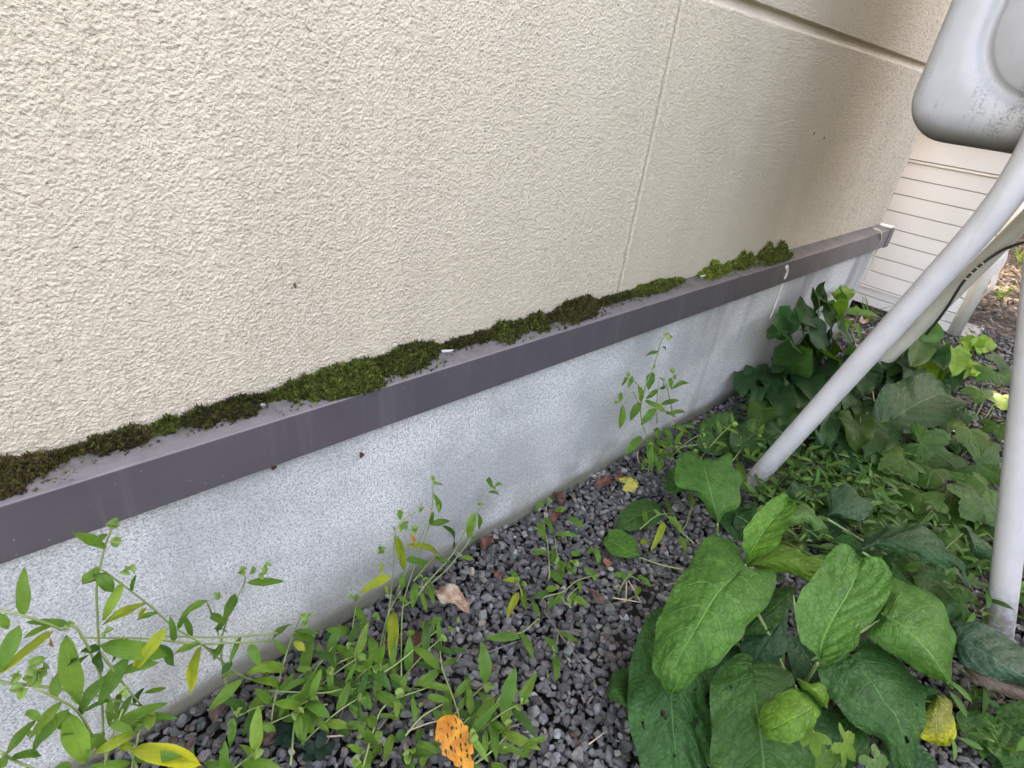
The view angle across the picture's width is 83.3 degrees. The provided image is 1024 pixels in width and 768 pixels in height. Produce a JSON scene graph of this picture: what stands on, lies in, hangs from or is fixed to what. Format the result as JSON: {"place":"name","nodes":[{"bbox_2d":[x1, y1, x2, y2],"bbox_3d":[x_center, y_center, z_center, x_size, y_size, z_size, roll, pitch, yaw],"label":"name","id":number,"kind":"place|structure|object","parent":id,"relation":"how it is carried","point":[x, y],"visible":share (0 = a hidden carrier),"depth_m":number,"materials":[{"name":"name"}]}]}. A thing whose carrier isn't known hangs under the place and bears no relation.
{"place":"outdoors","nodes":[
{"label":"outdoors","id":0,"kind":"place"},
{"bbox_2d":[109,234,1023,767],"bbox_3d":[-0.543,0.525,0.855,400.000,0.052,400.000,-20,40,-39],"label":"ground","id":1,"kind":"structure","parent":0,"point":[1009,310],"depth_m":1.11,"materials":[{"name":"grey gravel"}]},
{"bbox_2d":[359,510,427,682],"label":"dayflower plant","id":2,"kind":"object","parent":1,"relation":"on","point":[391,625],"visible":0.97,"depth_m":0.98,"materials":[{"name":"green plant"}]},
{"bbox_2d":[0,0,951,767],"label":"house","id":3,"kind":"structure","parent":1,"relation":"on","point":[204,202],"depth_m":0.81,"materials":[{"name":"paint"}]},
{"bbox_2d":[0,446,77,500],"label":"moss clump","id":4,"kind":"object","parent":3,"relation":"on","point":[18,474],"visible":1,"depth_m":0.60,"materials":[{"name":"green plant"}]},
{"bbox_2d":[63,421,160,463],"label":"moss clump","id":5,"kind":"object","parent":3,"relation":"on","point":[129,436],"visible":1,"depth_m":0.65,"materials":[{"name":"green plant"}]},
{"bbox_2d":[144,413,181,441],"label":"moss clump","id":6,"kind":"object","parent":3,"relation":"on","point":[168,424],"visible":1,"depth_m":0.69,"materials":[{"name":"green plant"}]},
{"bbox_2d":[179,391,269,436],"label":"moss clump","id":7,"kind":"object","parent":3,"relation":"on","point":[239,406],"visible":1,"depth_m":0.73,"materials":[{"name":"green plant"}]},
{"bbox_2d":[264,356,395,414],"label":"moss clump","id":8,"kind":"object","parent":3,"relation":"on","point":[338,381],"visible":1,"depth_m":0.81,"materials":[{"name":"green plant"}]},
{"bbox_2d":[375,339,452,383],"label":"moss clump","id":9,"kind":"object","parent":3,"relation":"on","point":[404,360],"visible":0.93,"depth_m":0.89,"materials":[{"name":"green plant"}]},
{"bbox_2d":[441,328,494,353],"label":"moss clump","id":10,"kind":"object","parent":3,"relation":"on","point":[479,336],"visible":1,"depth_m":0.98,"materials":[{"name":"green plant"}]},
{"bbox_2d":[488,309,560,345],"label":"moss clump","id":11,"kind":"object","parent":3,"relation":"on","point":[508,331],"visible":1,"depth_m":1.05,"materials":[{"name":"green plant"}]},
{"bbox_2d":[546,293,611,328],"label":"moss clump","id":12,"kind":"object","parent":3,"relation":"on","point":[575,310],"visible":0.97,"depth_m":1.13,"materials":[{"name":"green plant"}]},
{"bbox_2d":[599,289,635,307],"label":"moss clump","id":13,"kind":"object","parent":3,"relation":"on","point":[608,299],"visible":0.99,"depth_m":1.23,"materials":[{"name":"green plant"}]},
{"bbox_2d":[630,276,689,300],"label":"moss clump","id":14,"kind":"object","parent":3,"relation":"on","point":[661,285],"visible":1,"depth_m":1.32,"materials":[{"name":"green plant"}]},
{"bbox_2d":[696,259,735,281],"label":"moss clump","id":15,"kind":"object","parent":3,"relation":"on","point":[715,269],"visible":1,"depth_m":1.48,"materials":[{"name":"green plant"}]},
{"bbox_2d":[732,249,760,271],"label":"moss clump","id":16,"kind":"object","parent":3,"relation":"on","point":[743,261],"visible":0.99,"depth_m":1.57,"materials":[{"name":"green plant"}]},
{"bbox_2d":[754,239,794,266],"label":"moss clump","id":17,"kind":"object","parent":3,"relation":"on","point":[771,254],"visible":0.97,"depth_m":1.67,"materials":[{"name":"green plant"}]},
{"bbox_2d":[79,311,1023,767],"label":"gravel","id":18,"kind":"structure","parent":1,"relation":"on","point":[591,629],"depth_m":1.07,"materials":[{"name":"grey gravel"}]},
{"bbox_2d":[0,567,169,767],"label":"dayflower plant","id":19,"kind":"object","parent":18,"relation":"on","point":[69,677],"visible":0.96,"depth_m":0.57,"materials":[{"name":"green plant"}]},
{"bbox_2d":[69,518,135,757],"bbox_3d":[-0.447,0.351,0.664,0.087,0.480,0.020,-17,38,-36],"label":"dayflower plant","id":20,"kind":"object","parent":18,"relation":"on","point":[104,582],"visible":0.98,"depth_m":0.58,"materials":[{"name":"green plant"}]},
{"bbox_2d":[0,674,280,767],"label":"dayflower plant","id":21,"kind":"object","parent":18,"relation":"on","point":[80,741],"visible":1,"depth_m":0.60,"materials":[{"name":"green plant"}]},
{"bbox_2d":[80,569,290,710],"bbox_3d":[-0.401,0.350,0.745,0.047,0.414,0.210,31,37,34],"label":"dayflower plant","id":22,"kind":"object","parent":18,"relation":"on","point":[228,690],"visible":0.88,"depth_m":0.73,"materials":[{"name":"green plant"}]},
{"bbox_2d":[209,695,228,723],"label":"fallen leaf","id":23,"kind":"object","parent":18,"relation":"on","point":[215,713],"visible":0.48,"depth_m":0.86,"materials":[{"name":"brown plant"}]},
{"bbox_2d":[182,562,283,727],"bbox_3d":[-0.372,0.379,0.808,0.130,0.308,0.039,-20,40,-39],"label":"dayflower plant","id":24,"kind":"object","parent":18,"relation":"on","point":[229,607],"visible":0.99,"depth_m":0.75,"materials":[{"name":"green plant"}]},
{"bbox_2d":[262,730,278,742],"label":"fallen leaf","id":25,"kind":"object","parent":18,"relation":"on","point":[268,736],"visible":0.51,"depth_m":0.84,"materials":[{"name":"brown plant"}]},
{"bbox_2d":[274,722,300,746],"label":"dark seedling","id":26,"kind":"object","parent":18,"relation":"on","point":[285,730],"visible":0.67,"depth_m":0.84,"materials":[{"name":"green plant"}]},
{"bbox_2d":[203,613,373,767],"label":"dayflower plant","id":27,"kind":"object","parent":18,"relation":"on","point":[307,715],"visible":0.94,"depth_m":0.86,"materials":[{"name":"green plant"}]},
{"bbox_2d":[282,686,306,713],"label":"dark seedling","id":28,"kind":"object","parent":18,"relation":"on","point":[296,688],"visible":0.16,"depth_m":0.89,"materials":[{"name":"green plant"}]},
{"bbox_2d":[302,731,335,761],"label":"dark seedling","id":29,"kind":"object","parent":18,"relation":"on","point":[319,749],"visible":1,"depth_m":0.83,"materials":[{"name":"green plant"}]},
{"bbox_2d":[326,679,351,743],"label":"twig","id":30,"kind":"object","parent":18,"relation":"on","point":[338,718],"visible":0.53,"depth_m":0.87,"materials":[{"name":"green plant"}]},
{"bbox_2d":[327,734,351,737],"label":"twig","id":31,"kind":"object","parent":18,"relation":"on","point":[328,736],"visible":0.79,"depth_m":0.85,"materials":[{"name":"wood"}]},
{"bbox_2d":[313,549,465,719],"bbox_3d":[-0.178,0.398,0.975,0.205,0.156,0.301,25,34,28],"label":"dayflower plant","id":32,"kind":"object","parent":18,"relation":"on","point":[378,670],"visible":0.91,"depth_m":0.95,"materials":[{"name":"green plant"}]},
{"bbox_2d":[377,672,425,729],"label":"twig","id":33,"kind":"object","parent":18,"relation":"on","point":[385,720],"visible":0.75,"depth_m":0.88,"materials":[{"name":"wood"}]},
{"bbox_2d":[407,627,421,668],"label":"fallen leaf","id":34,"kind":"object","parent":18,"relation":"on","point":[416,636],"visible":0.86,"depth_m":0.99,"materials":[{"name":"brown plant"}]},
{"bbox_2d":[407,720,437,730],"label":"twig","id":35,"kind":"object","parent":18,"relation":"on","point":[419,726],"visible":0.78,"depth_m":0.88,"materials":[{"name":"wood"}]},
{"bbox_2d":[394,476,455,676],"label":"dayflower plant","id":36,"kind":"object","parent":18,"relation":"on","point":[432,522],"visible":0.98,"depth_m":1.04,"materials":[{"name":"green plant"}]},
{"bbox_2d":[336,641,540,767],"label":"dayflower plant","id":37,"kind":"object","parent":18,"relation":"on","point":[478,715],"visible":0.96,"depth_m":0.85,"materials":[{"name":"green plant"}]},
{"bbox_2d":[435,714,473,767],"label":"fallen leaf","id":38,"kind":"object","parent":37,"relation":"on","point":[444,741],"visible":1,"depth_m":0.82,"materials":[{"name":"orange plant"}]},
{"bbox_2d":[435,583,469,613],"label":"fallen leaf","id":39,"kind":"object","parent":18,"relation":"on","point":[449,593],"visible":0.99,"depth_m":1.06,"materials":[{"name":"beige plant"}]},
{"bbox_2d":[424,477,501,594],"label":"dayflower plant","id":40,"kind":"object","parent":18,"relation":"on","point":[470,525],"visible":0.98,"depth_m":1.15,"materials":[{"name":"green plant"}]},
{"bbox_2d":[481,534,493,550],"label":"fallen leaf","id":41,"kind":"object","parent":18,"relation":"on","point":[486,541],"visible":1,"depth_m":1.22,"materials":[{"name":"brown plant"}]},
{"bbox_2d":[495,571,501,578],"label":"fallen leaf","id":42,"kind":"object","parent":18,"relation":"on","point":[498,574],"visible":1,"depth_m":1.15,"materials":[{"name":"brown plant"}]},
{"bbox_2d":[488,640,520,652],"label":"twig","id":43,"kind":"object","parent":18,"relation":"on","point":[503,646],"visible":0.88,"depth_m":1.01,"materials":[{"name":"beige wood"}]},
{"bbox_2d":[485,618,539,658],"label":"dayflower plant","id":44,"kind":"object","parent":18,"relation":"on","point":[506,636],"visible":1,"depth_m":1.02,"materials":[{"name":"green plant"}]},
{"bbox_2d":[493,688,545,759],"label":"dayflower plant","id":45,"kind":"object","parent":18,"relation":"on","point":[533,741],"visible":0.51,"depth_m":0.86,"materials":[{"name":"green plant"}]},
{"bbox_2d":[503,570,539,617],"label":"dayflower plant","id":46,"kind":"object","parent":18,"relation":"on","point":[513,602],"visible":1,"depth_m":1.10,"materials":[{"name":"green plant"}]},
{"bbox_2d":[510,723,538,727],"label":"twig","id":47,"kind":"object","parent":18,"relation":"on","point":[521,724],"visible":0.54,"depth_m":0.90,"materials":[{"name":"beige wood"}]},
{"bbox_2d":[550,507,560,522],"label":"fallen leaf","id":48,"kind":"object","parent":18,"relation":"on","point":[554,515],"visible":0.86,"depth_m":1.31,"materials":[{"name":"brown plant"}]},
{"bbox_2d":[532,498,584,584],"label":"dayflower plant","id":49,"kind":"object","parent":18,"relation":"on","point":[555,575],"visible":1,"depth_m":1.20,"materials":[{"name":"green plant"}]},
{"bbox_2d":[553,490,565,506],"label":"fallen leaf","id":50,"kind":"object","parent":18,"relation":"on","point":[561,495],"visible":0.99,"depth_m":1.37,"materials":[{"name":"brown plant"}]},
{"bbox_2d":[545,632,578,682],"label":"dayflower plant","id":51,"kind":"object","parent":18,"relation":"on","point":[554,656],"visible":1,"depth_m":1.02,"materials":[{"name":"green plant"}]},
{"bbox_2d":[533,548,600,611],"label":"dayflower plant","id":52,"kind":"object","parent":18,"relation":"on","point":[580,600],"visible":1,"depth_m":1.12,"materials":[{"name":"green plant"}]},
{"bbox_2d":[543,611,595,681],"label":"twig","id":53,"kind":"object","parent":18,"relation":"on","point":[567,644],"visible":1,"depth_m":1.03,"materials":[{"name":"brown wood"}]},
{"bbox_2d":[589,588,603,605],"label":"fallen leaf","id":54,"kind":"object","parent":18,"relation":"on","point":[599,598],"visible":1,"depth_m":1.12,"materials":[{"name":"brown plant"}]},
{"bbox_2d":[588,730,606,744],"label":"twig","id":55,"kind":"object","parent":18,"relation":"on","point":[592,741],"visible":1,"depth_m":0.90,"materials":[{"name":"wood"}]},
{"bbox_2d":[594,475,612,488],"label":"fallen leaf","id":56,"kind":"object","parent":18,"relation":"on","point":[603,481],"visible":1,"depth_m":1.44,"materials":[{"name":"brown plant"}]},
{"bbox_2d":[603,557,612,568],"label":"fallen leaf","id":57,"kind":"object","parent":18,"relation":"on","point":[607,562],"visible":1,"depth_m":1.21,"materials":[{"name":"brown plant"}]},
{"bbox_2d":[615,472,623,481],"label":"fallen leaf","id":58,"kind":"object","parent":18,"relation":"on","point":[618,475],"visible":1,"depth_m":1.47,"materials":[{"name":"brown plant"}]},
{"bbox_2d":[613,597,640,602],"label":"twig","id":59,"kind":"object","parent":18,"relation":"on","point":[625,599],"visible":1,"depth_m":1.13,"materials":[{"name":"wood"}]},
{"bbox_2d":[619,476,638,492],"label":"fallen leaf","id":60,"kind":"object","parent":18,"relation":"on","point":[631,484],"visible":1,"depth_m":1.45,"materials":[{"name":"yellow plant"}]},
{"bbox_2d":[614,571,650,596],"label":"dayflower plant","id":61,"kind":"object","parent":18,"relation":"on","point":[645,580],"visible":1,"depth_m":1.17,"materials":[{"name":"green plant"}]},
{"bbox_2d":[603,499,693,570],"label":"broadleaf seedling","id":62,"kind":"object","parent":18,"relation":"on","point":[618,541],"visible":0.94,"depth_m":1.30,"materials":[{"name":"green plant"}]},
{"bbox_2d":[614,332,705,475],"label":"dayflower plant","id":63,"kind":"object","parent":18,"relation":"on","point":[647,417],"visible":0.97,"depth_m":1.43,"materials":[{"name":"green plant"}]},
{"bbox_2d":[640,492,694,553],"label":"dayflower plant","id":64,"kind":"object","parent":18,"relation":"on","point":[661,529],"visible":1,"depth_m":1.29,"materials":[{"name":"green plant"}]},
{"bbox_2d":[648,403,766,494],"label":"dayflower plant","id":65,"kind":"object","parent":18,"relation":"on","point":[740,468],"visible":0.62,"depth_m":1.58,"materials":[{"name":"green plant"}]},
{"bbox_2d":[664,412,773,539],"bbox_3d":[0.547,0.199,1.493,0.256,0.131,0.578,18,31,17],"label":"comfrey plant","id":66,"kind":"object","parent":18,"relation":"on","point":[714,485],"visible":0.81,"depth_m":1.36,"materials":[{"name":"green plant"}]},
{"bbox_2d":[700,357,841,462],"bbox_3d":[0.871,0.038,1.849,0.391,0.142,0.826,23,33,26],"label":"heart leaf plant","id":67,"kind":"object","parent":18,"relation":"on","point":[790,399],"visible":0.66,"depth_m":1.79,"materials":[{"name":"green plant"}]},
{"bbox_2d":[606,494,956,767],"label":"comfrey plant","id":68,"kind":"object","parent":18,"relation":"on","point":[763,710],"visible":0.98,"depth_m":0.92,"materials":[{"name":"green plant"}]},
{"bbox_2d":[799,722,888,767],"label":"lobed leaf vine","id":69,"kind":"object","parent":18,"relation":"on","point":[836,752],"visible":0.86,"depth_m":0.83,"materials":[{"name":"green plant"}]},
{"bbox_2d":[680,406,1023,761],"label":"ground cover","id":70,"kind":"object","parent":18,"relation":"on","point":[860,487],"depth_m":1.41,"materials":[{"name":"green plant"}]},
{"bbox_2d":[848,306,862,342],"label":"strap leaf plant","id":71,"kind":"object","parent":18,"relation":"on","point":[854,310],"visible":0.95,"depth_m":2.44,"materials":[{"name":"green plant"}]},
{"bbox_2d":[814,373,906,473],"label":"heart leaf plant","id":72,"kind":"object","parent":18,"relation":"on","point":[867,433],"visible":0.73,"depth_m":1.65,"materials":[{"name":"green plant"}]},
{"bbox_2d":[846,309,877,347],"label":"strap leaf plant","id":73,"kind":"object","parent":18,"relation":"on","point":[864,312],"visible":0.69,"depth_m":2.46,"materials":[{"name":"green plant"}]},
{"bbox_2d":[859,315,868,323],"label":"fallen leaf","id":74,"kind":"object","parent":18,"relation":"on","point":[862,320],"visible":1,"depth_m":2.68,"materials":[{"name":"beige plant"}]},
{"bbox_2d":[861,296,889,323],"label":"grass tuft","id":75,"kind":"object","parent":18,"relation":"on","point":[866,316],"visible":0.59,"depth_m":2.72,"materials":[{"name":"green plant"}]},
{"bbox_2d":[842,354,966,432],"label":"broadleaf plant","id":76,"kind":"object","parent":18,"relation":"on","point":[927,400],"visible":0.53,"depth_m":1.80,"materials":[{"name":"green plant"}]},
{"bbox_2d":[859,421,1000,621],"bbox_3d":[1.107,0.272,1.501,0.347,0.157,0.924,22,33,24],"label":"lobed leaf vine","id":77,"kind":"object","parent":18,"relation":"on","point":[936,465],"visible":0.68,"depth_m":1.48,"materials":[{"name":"green plant"}]},
{"bbox_2d":[939,346,1010,458],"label":"lobed leaf vine","id":78,"kind":"object","parent":18,"relation":"on","point":[976,437],"visible":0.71,"depth_m":1.82,"materials":[{"name":"green plant"}]},
{"bbox_2d":[969,362,980,376],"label":"seedling","id":79,"kind":"object","parent":18,"relation":"on","point":[974,372],"visible":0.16,"depth_m":2.31,"materials":[{"name":"green plant"}]},
{"bbox_2d":[1020,565,1023,603],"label":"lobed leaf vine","id":80,"kind":"object","parent":18,"relation":"on","point":[1022,597],"visible":0.02,"depth_m":1.24,"materials":[{"name":"green plant"}]},
{"bbox_2d":[128,245,1023,767],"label":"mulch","id":81,"kind":"object","parent":1,"relation":"on","point":[594,655],"visible":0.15,"depth_m":1.43,"materials":[{"name":"grey gravel"}]},
{"bbox_2d":[766,281,855,378],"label":"heart leaf plant","id":82,"kind":"object","parent":1,"relation":"on","point":[787,322],"visible":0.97,"depth_m":1.89,"materials":[{"name":"green plant"}]},
{"bbox_2d":[740,0,1023,640],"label":"oil tank","id":83,"kind":"object","parent":1,"relation":"on","point":[969,91],"visible":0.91,"depth_m":1.06,"materials":[{"name":"metal"}]},
{"bbox_2d":[925,241,1023,334],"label":"black cable","id":84,"kind":"object","parent":83,"relation":"attached to","point":[964,281],"visible":1,"depth_m":1.82,"materials":[{"name":"black plastic"}]},
{"bbox_2d":[786,480,992,620],"bbox_3d":[0.830,0.331,1.301,0.307,0.178,0.417,0,31,-13],"label":"comfrey plant","id":85,"kind":"object","parent":1,"relation":"on","point":[925,545],"visible":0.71,"depth_m":1.21,"materials":[{"name":"green plant"}]},
{"bbox_2d":[881,323,972,391],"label":"heart leaf plant","id":86,"kind":"object","parent":1,"relation":"on","point":[946,363],"visible":0.57,"depth_m":2.08,"materials":[{"name":"green plant"}]},
{"bbox_2d":[852,132,1023,338],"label":"storage shed","id":87,"kind":"structure","parent":1,"relation":"on","point":[941,191],"depth_m":2.65,"materials":[{"name":"paint"}]},
{"bbox_2d":[959,335,997,355],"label":"seedling","id":88,"kind":"object","parent":1,"relation":"on","point":[978,344],"visible":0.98,"depth_m":2.51,"materials":[{"name":"green plant"}]},
{"bbox_2d":[949,622,1023,767],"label":"comfrey plant","id":89,"kind":"object","parent":1,"relation":"on","point":[989,658],"visible":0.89,"depth_m":0.97,"materials":[{"name":"green plant"}]},
{"bbox_2d":[993,279,1019,299],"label":"grass tuft","id":90,"kind":"object","parent":1,"relation":"on","point":[1005,294],"visible":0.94,"depth_m":3.31,"materials":[{"name":"green plant"}]},
{"bbox_2d":[1014,247,1023,263],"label":"grass tuft","id":91,"kind":"object","parent":1,"relation":"on","point":[1020,259],"visible":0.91,"depth_m":4.22,"materials":[{"name":"green plant"}]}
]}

